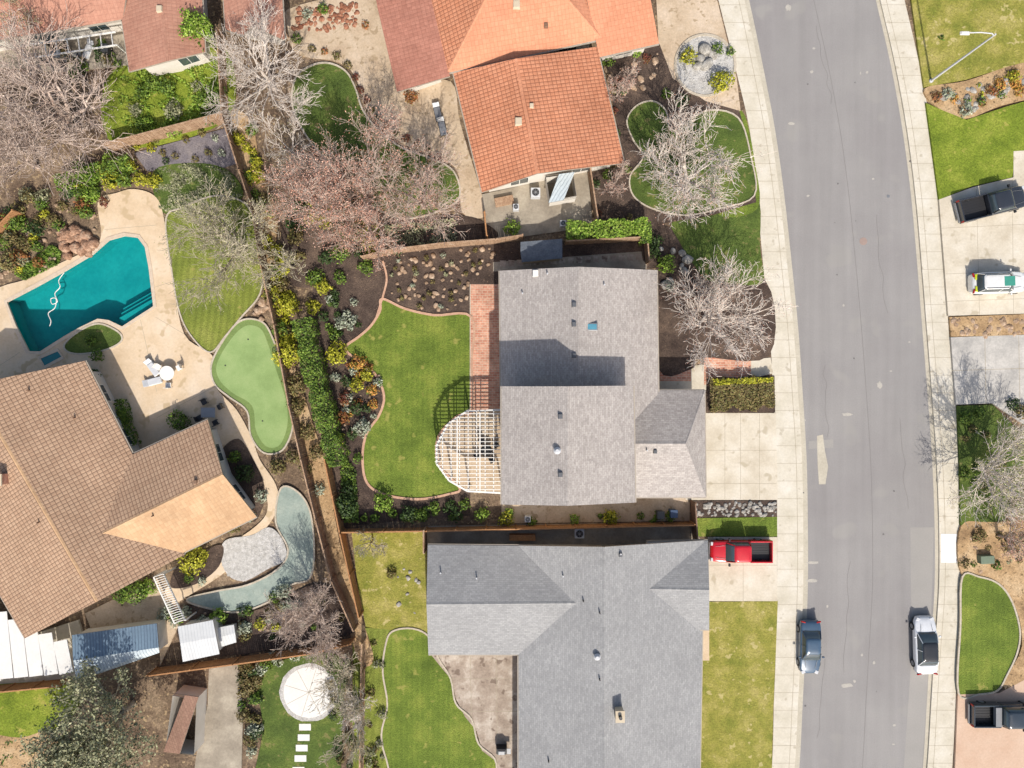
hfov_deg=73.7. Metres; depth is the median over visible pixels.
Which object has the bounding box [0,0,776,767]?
garden ground
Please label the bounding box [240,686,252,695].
shrub
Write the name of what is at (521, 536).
wooden bench
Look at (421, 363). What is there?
lawn
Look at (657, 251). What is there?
shrub
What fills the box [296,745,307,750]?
stepping stone
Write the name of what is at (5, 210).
shrub
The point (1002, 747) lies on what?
driveway
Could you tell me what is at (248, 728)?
shrub
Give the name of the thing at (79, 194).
shrub
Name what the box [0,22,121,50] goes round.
walls
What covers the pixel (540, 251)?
dark roof shed
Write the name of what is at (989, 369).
driveway
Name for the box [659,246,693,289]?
garden boulders
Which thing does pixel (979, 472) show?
shrub
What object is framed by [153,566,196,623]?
white arbor
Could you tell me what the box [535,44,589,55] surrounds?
walls
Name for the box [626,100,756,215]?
front lawn
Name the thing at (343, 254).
shrub
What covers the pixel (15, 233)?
shrub
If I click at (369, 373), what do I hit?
shrub
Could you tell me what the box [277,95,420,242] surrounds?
bare tree
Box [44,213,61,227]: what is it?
shrub
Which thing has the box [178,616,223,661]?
white garden shed
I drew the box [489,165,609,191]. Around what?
walls
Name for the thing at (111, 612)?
side yard
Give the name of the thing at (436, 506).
shrub
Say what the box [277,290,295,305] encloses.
shrub
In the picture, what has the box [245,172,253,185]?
shrub
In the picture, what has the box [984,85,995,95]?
shrub
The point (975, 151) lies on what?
front lawn
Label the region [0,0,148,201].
bare tree
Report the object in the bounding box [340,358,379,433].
garden boulders
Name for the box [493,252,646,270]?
side path
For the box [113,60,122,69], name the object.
shrub
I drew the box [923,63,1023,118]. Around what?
flower bed
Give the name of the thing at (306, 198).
bare tree
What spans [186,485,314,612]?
pond
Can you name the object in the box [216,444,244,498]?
window glass
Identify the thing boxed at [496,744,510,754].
barbecue grill
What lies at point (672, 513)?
trash bin
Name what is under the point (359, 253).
shrub
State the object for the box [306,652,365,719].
bare tree
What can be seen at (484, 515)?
shrub
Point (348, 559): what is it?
wooden fence
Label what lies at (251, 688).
shrub
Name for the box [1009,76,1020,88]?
shrub
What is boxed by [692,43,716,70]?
planter boulders
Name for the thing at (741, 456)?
driveway
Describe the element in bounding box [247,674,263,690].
shrub
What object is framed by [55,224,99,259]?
waterfall rocks
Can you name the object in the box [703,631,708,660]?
entry step
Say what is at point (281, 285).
shrub
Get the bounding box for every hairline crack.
[816,26,831,100]
[817,664,824,735]
[823,365,828,435]
[843,561,850,665]
[877,229,887,312]
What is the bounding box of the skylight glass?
[588,324,596,328]
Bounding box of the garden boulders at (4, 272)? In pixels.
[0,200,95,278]
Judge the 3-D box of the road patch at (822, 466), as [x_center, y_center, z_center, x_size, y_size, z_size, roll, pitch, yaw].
[26.628,6.468,58.595,0.952,0.001,4.256,0,90,0]
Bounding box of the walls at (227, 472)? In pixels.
[212,429,254,508]
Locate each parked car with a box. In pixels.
[796,619,824,673]
[909,615,940,674]
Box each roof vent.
[156,5,162,12]
[513,0,519,9]
[515,117,521,125]
[532,270,537,276]
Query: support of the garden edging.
on the mulch bed at (365, 291)
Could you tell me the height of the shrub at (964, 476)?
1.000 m
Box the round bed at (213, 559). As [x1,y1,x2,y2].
[170,544,223,587]
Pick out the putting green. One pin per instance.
(248, 372)
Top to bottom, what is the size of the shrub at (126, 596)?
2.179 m
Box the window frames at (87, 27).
[0,24,110,45]
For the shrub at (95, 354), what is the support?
on the garden ground at (152, 698)
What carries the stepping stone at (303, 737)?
on the lawn at (279, 740)
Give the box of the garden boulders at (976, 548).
[964,529,1023,573]
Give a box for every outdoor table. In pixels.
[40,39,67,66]
[193,398,224,426]
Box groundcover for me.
[155,163,241,214]
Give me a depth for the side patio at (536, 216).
58.38 m
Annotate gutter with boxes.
[745,0,807,767]
[876,0,938,767]
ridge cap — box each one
[0,432,97,601]
[102,473,222,533]
[159,0,168,60]
[426,601,575,605]
[447,0,599,71]
[514,58,538,173]
[566,386,568,505]
[635,390,705,444]
[649,587,708,591]
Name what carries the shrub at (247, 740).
on the garden ground at (152, 698)
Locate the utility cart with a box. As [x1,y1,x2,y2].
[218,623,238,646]
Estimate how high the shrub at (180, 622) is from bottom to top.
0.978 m
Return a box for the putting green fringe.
[210,318,293,454]
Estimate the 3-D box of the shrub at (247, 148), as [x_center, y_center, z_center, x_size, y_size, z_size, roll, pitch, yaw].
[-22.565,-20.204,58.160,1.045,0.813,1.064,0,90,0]
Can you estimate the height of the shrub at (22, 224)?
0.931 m
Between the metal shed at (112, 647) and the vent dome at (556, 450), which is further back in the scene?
the metal shed at (112, 647)
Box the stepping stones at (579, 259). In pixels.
[500,254,641,266]
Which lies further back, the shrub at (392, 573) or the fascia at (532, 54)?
the shrub at (392, 573)
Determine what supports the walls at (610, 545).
on the ground
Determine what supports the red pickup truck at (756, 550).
on the driveway at (742, 581)
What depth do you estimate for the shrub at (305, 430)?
57.70 m
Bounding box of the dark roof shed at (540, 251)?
[520,239,561,263]
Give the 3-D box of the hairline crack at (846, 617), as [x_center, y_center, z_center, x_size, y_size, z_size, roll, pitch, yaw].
[28.707,19.959,58.594,0.254,0.004,9.539,3,90,0]
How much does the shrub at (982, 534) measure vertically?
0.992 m
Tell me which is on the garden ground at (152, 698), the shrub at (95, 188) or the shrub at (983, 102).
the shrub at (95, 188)
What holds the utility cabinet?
on the garden ground at (909, 12)
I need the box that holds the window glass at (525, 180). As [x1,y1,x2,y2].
[511,168,589,185]
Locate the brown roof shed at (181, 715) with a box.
[163,685,206,755]
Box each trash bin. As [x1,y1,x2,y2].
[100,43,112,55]
[655,510,664,518]
[668,509,677,517]
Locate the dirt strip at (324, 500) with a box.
[230,109,373,666]
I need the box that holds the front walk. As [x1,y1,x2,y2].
[659,358,772,389]
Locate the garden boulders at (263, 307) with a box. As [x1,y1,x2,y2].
[252,296,269,321]
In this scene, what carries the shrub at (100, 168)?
on the garden ground at (152, 698)
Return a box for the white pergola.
[435,409,499,493]
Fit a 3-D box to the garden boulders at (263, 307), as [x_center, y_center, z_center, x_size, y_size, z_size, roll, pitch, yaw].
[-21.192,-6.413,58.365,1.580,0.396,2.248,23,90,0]
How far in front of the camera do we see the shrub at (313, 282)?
57.70 m
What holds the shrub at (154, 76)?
on the garden ground at (152, 698)
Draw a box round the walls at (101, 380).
[93,371,139,451]
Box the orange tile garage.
[223,0,285,44]
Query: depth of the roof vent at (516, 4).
53.66 m
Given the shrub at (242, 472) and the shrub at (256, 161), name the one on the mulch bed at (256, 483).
the shrub at (242, 472)
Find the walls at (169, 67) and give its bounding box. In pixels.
[145,0,209,75]
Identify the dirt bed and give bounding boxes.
[0,730,68,767]
[956,520,1023,575]
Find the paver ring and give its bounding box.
[279,663,337,720]
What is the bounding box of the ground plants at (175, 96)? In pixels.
[117,59,219,137]
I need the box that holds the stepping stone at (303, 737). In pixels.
[298,734,309,740]
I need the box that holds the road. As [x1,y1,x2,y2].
[749,0,934,767]
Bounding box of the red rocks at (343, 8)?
[291,1,359,32]
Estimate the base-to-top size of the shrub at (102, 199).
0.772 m
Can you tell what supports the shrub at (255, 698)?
on the lawn at (279, 740)
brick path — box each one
[660,369,690,380]
[704,358,750,384]
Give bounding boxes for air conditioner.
[531,188,539,198]
[574,529,583,537]
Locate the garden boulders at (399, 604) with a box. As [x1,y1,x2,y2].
[396,568,420,613]
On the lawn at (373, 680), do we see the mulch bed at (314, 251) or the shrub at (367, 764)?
the shrub at (367, 764)
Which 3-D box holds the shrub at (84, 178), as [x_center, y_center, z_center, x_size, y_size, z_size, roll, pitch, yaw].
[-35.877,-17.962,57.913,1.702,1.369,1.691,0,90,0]
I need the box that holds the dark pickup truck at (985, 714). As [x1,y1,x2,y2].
[967,700,1023,731]
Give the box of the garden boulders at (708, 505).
[696,501,776,516]
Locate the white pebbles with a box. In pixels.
[677,37,732,90]
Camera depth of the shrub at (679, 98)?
57.85 m
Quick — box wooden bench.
[509,533,534,540]
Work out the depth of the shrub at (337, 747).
58.04 m
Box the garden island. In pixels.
[63,323,122,354]
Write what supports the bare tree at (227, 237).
on the garden ground at (152, 698)
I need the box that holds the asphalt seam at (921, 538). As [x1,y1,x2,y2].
[904,527,933,767]
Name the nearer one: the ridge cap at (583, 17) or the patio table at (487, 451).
the ridge cap at (583, 17)
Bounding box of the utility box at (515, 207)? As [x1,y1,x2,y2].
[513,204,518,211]
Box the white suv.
[967,268,1023,294]
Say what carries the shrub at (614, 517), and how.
on the side yard at (647, 507)
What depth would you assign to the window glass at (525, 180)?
57.14 m
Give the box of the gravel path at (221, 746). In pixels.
[195,665,243,767]
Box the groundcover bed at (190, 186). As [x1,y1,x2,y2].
[152,163,243,213]
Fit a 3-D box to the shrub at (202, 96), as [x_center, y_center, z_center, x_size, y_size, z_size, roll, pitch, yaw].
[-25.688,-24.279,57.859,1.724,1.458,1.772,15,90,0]
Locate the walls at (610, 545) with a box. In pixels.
[588,544,631,545]
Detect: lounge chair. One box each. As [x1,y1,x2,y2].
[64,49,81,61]
[82,39,93,58]
[142,376,162,386]
[143,358,159,376]
[432,101,441,121]
[437,116,447,135]
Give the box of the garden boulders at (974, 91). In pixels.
[938,69,1023,112]
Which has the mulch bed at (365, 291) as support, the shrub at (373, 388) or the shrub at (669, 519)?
the shrub at (373, 388)
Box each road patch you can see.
[809,439,832,448]
[817,435,827,483]
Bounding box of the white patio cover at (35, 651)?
[0,611,73,680]
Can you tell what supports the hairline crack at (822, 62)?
on the road
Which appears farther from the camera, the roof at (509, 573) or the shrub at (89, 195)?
the shrub at (89, 195)
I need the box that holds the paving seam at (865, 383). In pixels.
[814,2,872,767]
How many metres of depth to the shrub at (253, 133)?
57.92 m
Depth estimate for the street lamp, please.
52.92 m
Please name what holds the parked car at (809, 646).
on the road
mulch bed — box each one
[134,128,235,170]
[176,583,353,656]
[223,439,264,521]
[280,193,497,287]
[303,241,655,524]
[592,44,755,224]
[641,224,775,375]
[979,567,1023,689]
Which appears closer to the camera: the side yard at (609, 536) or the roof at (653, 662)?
the roof at (653, 662)
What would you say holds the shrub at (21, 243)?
on the garden ground at (152, 698)
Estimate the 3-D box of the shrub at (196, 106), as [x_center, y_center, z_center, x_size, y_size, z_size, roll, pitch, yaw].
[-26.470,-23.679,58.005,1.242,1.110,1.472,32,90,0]
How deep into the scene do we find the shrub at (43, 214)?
57.89 m
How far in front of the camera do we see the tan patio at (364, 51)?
58.39 m
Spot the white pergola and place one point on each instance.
(449, 479)
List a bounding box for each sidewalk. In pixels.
[719,0,803,767]
[880,0,960,767]
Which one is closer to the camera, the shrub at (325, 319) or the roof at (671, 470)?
the roof at (671, 470)
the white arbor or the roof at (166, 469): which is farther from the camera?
the white arbor
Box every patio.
[0,31,126,71]
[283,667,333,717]
[285,0,482,218]
[432,656,518,767]
[438,411,499,491]
[470,284,499,409]
[482,172,591,238]
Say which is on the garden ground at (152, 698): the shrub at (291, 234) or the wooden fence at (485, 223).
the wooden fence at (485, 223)
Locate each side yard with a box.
[85,577,179,664]
[427,523,699,549]
[502,498,689,522]
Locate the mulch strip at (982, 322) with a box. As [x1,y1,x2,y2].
[948,314,1023,336]
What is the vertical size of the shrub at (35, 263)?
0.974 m
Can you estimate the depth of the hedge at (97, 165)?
56.92 m
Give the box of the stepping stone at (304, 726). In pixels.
[299,724,310,729]
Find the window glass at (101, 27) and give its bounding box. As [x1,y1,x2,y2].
[34,25,109,40]
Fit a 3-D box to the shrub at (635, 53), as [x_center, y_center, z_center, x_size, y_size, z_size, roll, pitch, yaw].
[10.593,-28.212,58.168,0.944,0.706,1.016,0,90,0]
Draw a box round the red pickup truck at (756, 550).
[708,538,772,566]
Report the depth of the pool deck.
58.35 m
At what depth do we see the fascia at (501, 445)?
52.25 m
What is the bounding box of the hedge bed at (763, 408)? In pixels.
[706,376,774,411]
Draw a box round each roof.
[0,0,124,39]
[0,361,183,637]
[105,420,255,552]
[122,0,204,70]
[376,0,449,91]
[426,545,572,654]
[432,0,596,71]
[453,47,623,191]
[500,267,658,418]
[502,386,634,505]
[519,540,703,767]
[587,0,658,56]
[635,390,705,496]
[647,540,708,629]
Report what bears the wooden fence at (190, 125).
on the garden ground at (152, 698)
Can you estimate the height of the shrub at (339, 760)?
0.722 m
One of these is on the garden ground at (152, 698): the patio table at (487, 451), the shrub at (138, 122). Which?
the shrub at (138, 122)
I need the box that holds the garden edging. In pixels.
[376,261,387,314]
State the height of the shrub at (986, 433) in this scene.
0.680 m
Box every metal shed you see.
[72,619,167,677]
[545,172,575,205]
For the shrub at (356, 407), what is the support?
on the mulch bed at (365, 291)
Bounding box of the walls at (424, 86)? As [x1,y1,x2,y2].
[410,80,440,91]
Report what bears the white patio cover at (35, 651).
on the garden ground at (152, 698)
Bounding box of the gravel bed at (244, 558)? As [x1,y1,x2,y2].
[221,527,286,580]
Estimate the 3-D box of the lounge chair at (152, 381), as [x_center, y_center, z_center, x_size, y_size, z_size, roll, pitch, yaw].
[-30.545,-0.203,58.163,1.567,0.574,0.620,-15,90,0]
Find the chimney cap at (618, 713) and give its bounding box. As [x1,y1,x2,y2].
[615,711,624,722]
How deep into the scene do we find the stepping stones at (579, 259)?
58.41 m
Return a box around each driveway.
[656,0,740,110]
[686,413,777,499]
[708,537,776,600]
[938,151,1023,315]
[949,335,1023,423]
[953,680,1023,767]
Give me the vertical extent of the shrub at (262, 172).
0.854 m
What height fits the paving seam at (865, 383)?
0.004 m
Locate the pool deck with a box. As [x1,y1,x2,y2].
[0,189,277,603]
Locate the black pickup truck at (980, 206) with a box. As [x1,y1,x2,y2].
[953,184,1023,223]
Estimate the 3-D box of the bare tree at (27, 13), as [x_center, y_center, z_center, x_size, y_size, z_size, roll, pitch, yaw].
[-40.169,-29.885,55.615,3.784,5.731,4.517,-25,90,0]
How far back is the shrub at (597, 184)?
58.08 m
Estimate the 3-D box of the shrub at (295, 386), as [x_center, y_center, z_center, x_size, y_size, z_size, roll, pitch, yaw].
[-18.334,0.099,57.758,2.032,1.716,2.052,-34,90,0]
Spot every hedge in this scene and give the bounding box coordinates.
[52,153,137,194]
[113,399,141,445]
[290,316,350,467]
[565,216,649,240]
[638,221,651,245]
[707,374,775,412]
[712,376,773,385]
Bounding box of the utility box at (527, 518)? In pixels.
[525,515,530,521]
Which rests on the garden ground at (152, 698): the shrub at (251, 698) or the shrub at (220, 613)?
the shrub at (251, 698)
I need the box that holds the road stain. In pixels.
[842,683,852,687]
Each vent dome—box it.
[553,447,560,453]
[594,654,600,659]
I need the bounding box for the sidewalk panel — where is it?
[941,534,956,562]
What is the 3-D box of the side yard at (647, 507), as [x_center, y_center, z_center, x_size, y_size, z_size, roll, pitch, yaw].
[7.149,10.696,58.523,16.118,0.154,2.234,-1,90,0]
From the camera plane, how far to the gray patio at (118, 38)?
58.28 m
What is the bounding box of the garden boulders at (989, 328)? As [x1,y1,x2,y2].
[951,316,1023,338]
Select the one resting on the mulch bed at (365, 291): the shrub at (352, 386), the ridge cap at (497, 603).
the shrub at (352, 386)
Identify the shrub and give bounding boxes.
[0,213,21,230]
[0,230,17,247]
[0,235,12,250]
[0,246,20,272]
[2,206,10,213]
[2,228,14,243]
[9,249,30,267]
[10,200,25,213]
[11,232,20,244]
[12,263,22,273]
[15,236,32,253]
[16,252,28,266]
[17,186,33,200]
[17,221,29,233]
[18,188,34,203]
[24,218,45,237]
[28,233,38,244]
[29,239,45,252]
[31,255,45,267]
[32,187,52,202]
[32,213,45,226]
[33,197,49,210]
[38,208,50,221]
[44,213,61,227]
[50,219,64,231]
[55,200,70,211]
[59,184,78,201]
[60,45,69,56]
[64,54,75,63]
[67,206,78,215]
[68,68,78,77]
[71,159,88,177]
[71,185,88,201]
[73,196,90,212]
[73,204,94,220]
[77,62,88,71]
[79,163,98,180]
[82,181,100,198]
[82,185,99,203]
[83,335,97,346]
[84,172,98,184]
[88,348,104,361]
[92,44,102,55]
[95,161,108,177]
[98,196,109,208]
[100,150,120,169]
[100,170,120,190]
[101,54,112,64]
[111,589,127,605]
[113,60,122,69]
[113,168,131,187]
[116,409,130,422]
[118,579,148,605]
[120,159,132,176]
[124,158,138,170]
[126,103,143,117]
[131,170,146,186]
[132,84,151,100]
[132,115,147,129]
[136,577,157,596]
[138,119,151,131]
[142,77,156,91]
[143,117,155,130]
[143,172,162,188]
[144,72,159,92]
[146,142,156,152]
[154,75,176,98]
[156,608,168,619]
[158,148,165,156]
[162,97,183,120]
[162,116,181,138]
[166,409,191,429]
[167,111,177,123]
[168,617,179,628]
[171,612,183,623]
[176,547,208,575]
[181,135,189,143]
[182,604,191,617]
[184,571,194,582]
[190,80,202,92]
[191,98,205,112]
[196,87,217,108]
[197,128,205,137]
[197,575,206,586]
[198,107,217,125]
[204,148,212,156]
[206,76,228,98]
[209,607,228,624]
[211,133,217,141]
[217,148,225,156]
[227,451,241,462]
[231,131,244,145]
[233,464,254,483]
[234,708,251,724]
[235,657,249,671]
[235,671,244,682]
[236,605,247,617]
[236,620,251,637]
[236,687,248,698]
[237,673,252,689]
[237,699,246,711]
[238,631,252,643]
[240,168,253,182]
[240,663,253,675]
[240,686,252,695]
[241,140,251,152]
[241,681,257,696]
[243,123,257,136]
[243,732,257,747]
[244,605,253,615]
[244,666,256,676]
[244,712,256,723]
[244,723,259,738]
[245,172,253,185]
[246,165,262,179]
[246,746,257,758]
[247,148,256,156]
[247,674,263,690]
[247,692,258,704]
[249,725,263,741]
[250,156,262,167]
[250,187,260,197]
[250,692,262,704]
[250,693,262,703]
[250,694,263,705]
[252,715,262,725]
[252,723,264,734]
[253,490,268,502]
[253,617,265,630]
[253,662,267,675]
[254,170,264,180]
[258,660,272,669]
[259,193,271,203]
[261,234,272,249]
[261,284,281,301]
[261,287,281,305]
[263,606,276,618]
[265,245,277,260]
[266,458,285,475]
[267,590,279,603]
[269,241,282,254]
[269,620,281,631]
[270,273,283,285]
[270,318,289,337]
[270,335,300,366]
[271,277,289,292]
[273,295,301,316]
[273,659,283,667]
[274,600,286,611]
[275,327,292,344]
[275,583,293,598]
[276,261,289,275]
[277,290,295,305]
[277,315,291,326]
[278,599,289,610]
[280,323,293,338]
[281,371,307,398]
[283,216,305,231]
[284,448,300,465]
[285,331,296,342]
[285,397,306,416]
[286,225,303,245]
[290,198,308,217]
[291,32,302,43]
[294,250,306,262]
[297,421,315,440]
[298,463,313,476]
[302,8,312,19]
[305,268,324,286]
[305,298,321,315]
[307,45,316,51]
[308,443,323,460]
[313,482,324,495]
[314,276,332,295]
[317,1,328,14]
[317,311,328,321]
[318,217,332,229]
[318,249,334,264]
[321,48,327,54]
[324,294,332,303]
[324,323,332,330]
[325,339,347,366]
[328,220,346,234]
[328,300,338,307]
[328,326,340,341]
[328,711,335,721]
[329,372,341,381]
[330,242,349,263]
[330,288,339,297]
[331,51,340,60]
[332,741,343,750]
[333,269,346,284]
[333,315,349,329]
[333,492,358,519]
[334,411,349,424]
[336,754,345,764]
[337,389,350,405]
[338,612,345,621]
[339,375,351,388]
[339,481,356,495]
[341,309,350,317]
[341,406,350,412]
[342,60,352,69]
[342,199,356,214]
[343,393,354,401]
[346,427,357,441]
[347,314,358,324]
[347,354,366,371]
[347,739,355,749]
[348,399,363,415]
[349,214,366,233]
[349,298,357,306]
[349,367,357,375]
[349,376,363,392]
[351,416,371,437]
[352,73,359,81]
[352,452,362,463]
[353,244,367,258]
[356,86,363,93]
[357,259,372,276]
[360,367,374,381]
[360,513,367,521]
[361,21,368,29]
[361,236,377,253]
[362,94,370,103]
[362,403,370,412]
[363,220,378,232]
[364,746,375,756]
[364,757,372,767]
[365,688,374,699]
[366,383,379,395]
[367,398,377,410]
[369,512,379,521]
[372,660,381,668]
[373,377,382,387]
[373,490,393,511]
[375,708,387,719]
[385,568,396,578]
[388,507,397,517]
[399,505,416,522]
[401,134,410,142]
[402,89,418,105]
[413,508,429,522]
[427,500,439,513]
[445,498,455,508]
[447,514,456,520]
[450,510,462,522]
[458,498,470,510]
[474,507,490,522]
[497,510,514,526]
[502,218,520,235]
[504,508,514,518]
[526,517,537,525]
[569,514,579,523]
[593,179,599,187]
[602,57,615,66]
[602,169,610,181]
[602,508,620,524]
[632,52,641,57]
[637,511,644,519]
[643,53,651,63]
[649,243,660,258]
[650,232,664,250]
[657,254,676,272]
[661,89,672,99]
[664,280,673,289]
[665,511,674,521]
[674,93,690,108]
[679,45,697,64]
[708,70,735,93]
[711,42,723,53]
[726,46,735,56]
[931,91,943,102]
[942,87,955,98]
[956,410,974,424]
[958,101,975,117]
[958,467,971,479]
[958,558,970,568]
[968,424,977,431]
[972,464,982,475]
[973,406,986,419]
[973,527,988,542]
[976,96,985,105]
[981,431,991,438]
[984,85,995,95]
[991,560,1001,570]
[992,77,1006,89]
[997,90,1006,99]
[1001,538,1020,552]
[1004,69,1021,82]
[1005,397,1020,410]
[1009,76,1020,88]
[1013,404,1023,419]
[1014,85,1023,97]
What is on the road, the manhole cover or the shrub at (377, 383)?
the manhole cover
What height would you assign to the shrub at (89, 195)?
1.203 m
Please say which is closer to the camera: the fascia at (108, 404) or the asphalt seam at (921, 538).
the fascia at (108, 404)
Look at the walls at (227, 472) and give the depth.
57.89 m
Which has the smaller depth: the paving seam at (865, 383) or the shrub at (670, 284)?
the shrub at (670, 284)
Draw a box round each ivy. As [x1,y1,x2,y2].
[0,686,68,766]
[339,451,358,522]
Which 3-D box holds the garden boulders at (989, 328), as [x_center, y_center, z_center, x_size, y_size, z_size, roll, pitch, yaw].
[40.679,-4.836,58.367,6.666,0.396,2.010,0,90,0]
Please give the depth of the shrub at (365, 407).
58.12 m
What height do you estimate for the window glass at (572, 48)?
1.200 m
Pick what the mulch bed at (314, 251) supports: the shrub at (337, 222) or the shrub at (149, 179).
the shrub at (337, 222)
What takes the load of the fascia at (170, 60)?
attached to the roof at (143, 31)
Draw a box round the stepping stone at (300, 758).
[295,755,305,761]
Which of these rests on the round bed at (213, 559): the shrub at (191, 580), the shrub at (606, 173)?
the shrub at (191, 580)
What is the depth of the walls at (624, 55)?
58.02 m
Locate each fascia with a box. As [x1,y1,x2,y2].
[0,0,126,41]
[0,360,185,638]
[121,0,206,72]
[133,419,257,552]
[383,33,449,92]
[426,543,587,655]
[449,40,595,73]
[452,49,624,192]
[499,267,658,391]
[500,386,635,505]
[517,540,702,767]
[587,2,658,58]
[636,389,706,497]
[646,539,708,630]
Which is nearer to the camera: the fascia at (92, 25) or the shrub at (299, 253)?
the fascia at (92, 25)
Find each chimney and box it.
[0,473,8,484]
[615,706,623,710]
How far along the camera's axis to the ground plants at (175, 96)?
58.21 m
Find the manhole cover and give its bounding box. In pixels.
[860,237,866,244]
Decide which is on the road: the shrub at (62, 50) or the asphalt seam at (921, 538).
the asphalt seam at (921, 538)
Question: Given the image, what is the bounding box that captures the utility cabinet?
[977,554,994,563]
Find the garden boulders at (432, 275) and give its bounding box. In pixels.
[391,246,495,311]
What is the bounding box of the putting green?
[216,325,287,447]
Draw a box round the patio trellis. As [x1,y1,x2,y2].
[20,31,125,65]
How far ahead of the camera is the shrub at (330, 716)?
58.06 m
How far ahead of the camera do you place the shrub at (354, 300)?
58.19 m
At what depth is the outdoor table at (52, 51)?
57.70 m
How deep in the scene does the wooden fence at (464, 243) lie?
57.34 m
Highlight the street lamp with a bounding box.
[929,31,995,82]
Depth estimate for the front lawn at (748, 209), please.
58.42 m
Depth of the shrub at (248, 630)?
57.86 m
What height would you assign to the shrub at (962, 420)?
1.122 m
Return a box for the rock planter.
[674,33,735,96]
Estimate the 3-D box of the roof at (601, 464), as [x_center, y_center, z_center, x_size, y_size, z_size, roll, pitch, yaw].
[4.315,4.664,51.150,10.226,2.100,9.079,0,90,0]
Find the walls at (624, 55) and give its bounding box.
[601,49,643,61]
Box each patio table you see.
[152,363,183,387]
[473,438,499,463]
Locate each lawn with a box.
[0,682,78,737]
[165,195,262,352]
[256,652,345,767]
[291,62,460,218]
[344,298,474,499]
[352,532,426,631]
[353,627,427,767]
[381,627,496,767]
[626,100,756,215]
[671,203,763,284]
[697,517,776,535]
[701,601,777,767]
[718,111,759,216]
[910,0,1023,87]
[925,102,1023,199]
[956,405,1023,524]
[956,572,1020,699]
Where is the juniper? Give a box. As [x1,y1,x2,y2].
[14,244,61,279]
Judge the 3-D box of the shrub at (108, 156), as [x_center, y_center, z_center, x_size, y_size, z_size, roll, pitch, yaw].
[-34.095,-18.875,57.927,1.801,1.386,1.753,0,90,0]
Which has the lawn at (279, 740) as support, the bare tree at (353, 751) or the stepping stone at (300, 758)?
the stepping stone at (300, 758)
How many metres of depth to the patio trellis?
56.13 m
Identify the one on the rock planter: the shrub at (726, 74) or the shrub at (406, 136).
the shrub at (726, 74)
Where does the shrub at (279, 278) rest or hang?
on the dirt strip at (324, 500)
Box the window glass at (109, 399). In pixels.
[100,385,131,443]
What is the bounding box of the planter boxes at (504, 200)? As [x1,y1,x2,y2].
[494,195,513,206]
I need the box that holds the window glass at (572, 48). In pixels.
[559,47,575,51]
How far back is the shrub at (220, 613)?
57.73 m
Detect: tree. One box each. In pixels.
[0,0,42,43]
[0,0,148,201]
[0,107,60,198]
[14,656,161,767]
[20,711,103,767]
[154,166,280,314]
[177,6,216,50]
[198,0,324,153]
[230,234,308,289]
[253,108,310,181]
[253,150,372,252]
[261,578,351,674]
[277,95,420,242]
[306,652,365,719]
[315,177,413,273]
[317,697,372,765]
[337,688,377,738]
[352,529,388,558]
[353,129,470,247]
[596,158,634,197]
[604,56,643,105]
[627,85,775,229]
[655,246,800,383]
[947,410,1023,530]
[995,501,1023,562]
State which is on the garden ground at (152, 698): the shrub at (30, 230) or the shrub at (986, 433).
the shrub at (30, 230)
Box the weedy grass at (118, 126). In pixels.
[101,38,236,148]
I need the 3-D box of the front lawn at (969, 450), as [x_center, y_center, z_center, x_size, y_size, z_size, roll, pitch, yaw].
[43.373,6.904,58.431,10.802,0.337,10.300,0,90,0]
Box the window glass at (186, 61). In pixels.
[178,56,199,65]
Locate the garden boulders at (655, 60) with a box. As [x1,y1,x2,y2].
[607,53,658,94]
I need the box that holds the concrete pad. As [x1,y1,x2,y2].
[0,619,82,683]
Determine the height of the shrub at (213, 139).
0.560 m
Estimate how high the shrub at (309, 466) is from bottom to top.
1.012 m
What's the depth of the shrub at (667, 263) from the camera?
57.67 m
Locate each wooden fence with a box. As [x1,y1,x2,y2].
[0,209,24,237]
[0,678,72,692]
[103,112,222,151]
[146,636,355,676]
[216,27,229,121]
[220,113,358,631]
[323,456,363,618]
[341,520,695,532]
[359,637,366,767]
[360,234,522,260]
[423,526,426,553]
[483,211,487,238]
[564,236,650,263]
[588,168,598,226]
[690,500,698,538]
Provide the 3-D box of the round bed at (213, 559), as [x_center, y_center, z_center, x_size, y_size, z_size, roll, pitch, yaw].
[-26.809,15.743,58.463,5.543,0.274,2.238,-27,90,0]
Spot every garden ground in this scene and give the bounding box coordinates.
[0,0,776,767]
[905,0,1023,767]
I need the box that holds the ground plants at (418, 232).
[384,218,456,249]
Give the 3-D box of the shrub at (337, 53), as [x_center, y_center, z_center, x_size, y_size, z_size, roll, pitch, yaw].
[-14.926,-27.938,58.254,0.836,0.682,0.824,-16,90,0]
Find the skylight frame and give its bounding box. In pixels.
[589,323,597,330]
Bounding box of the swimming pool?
[4,232,156,368]
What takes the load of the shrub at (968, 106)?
on the flower bed at (961, 91)
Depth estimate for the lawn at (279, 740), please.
58.32 m
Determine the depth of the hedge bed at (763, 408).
58.42 m
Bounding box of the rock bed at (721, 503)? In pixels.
[693,500,776,516]
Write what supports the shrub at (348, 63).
on the tan patio at (364, 51)

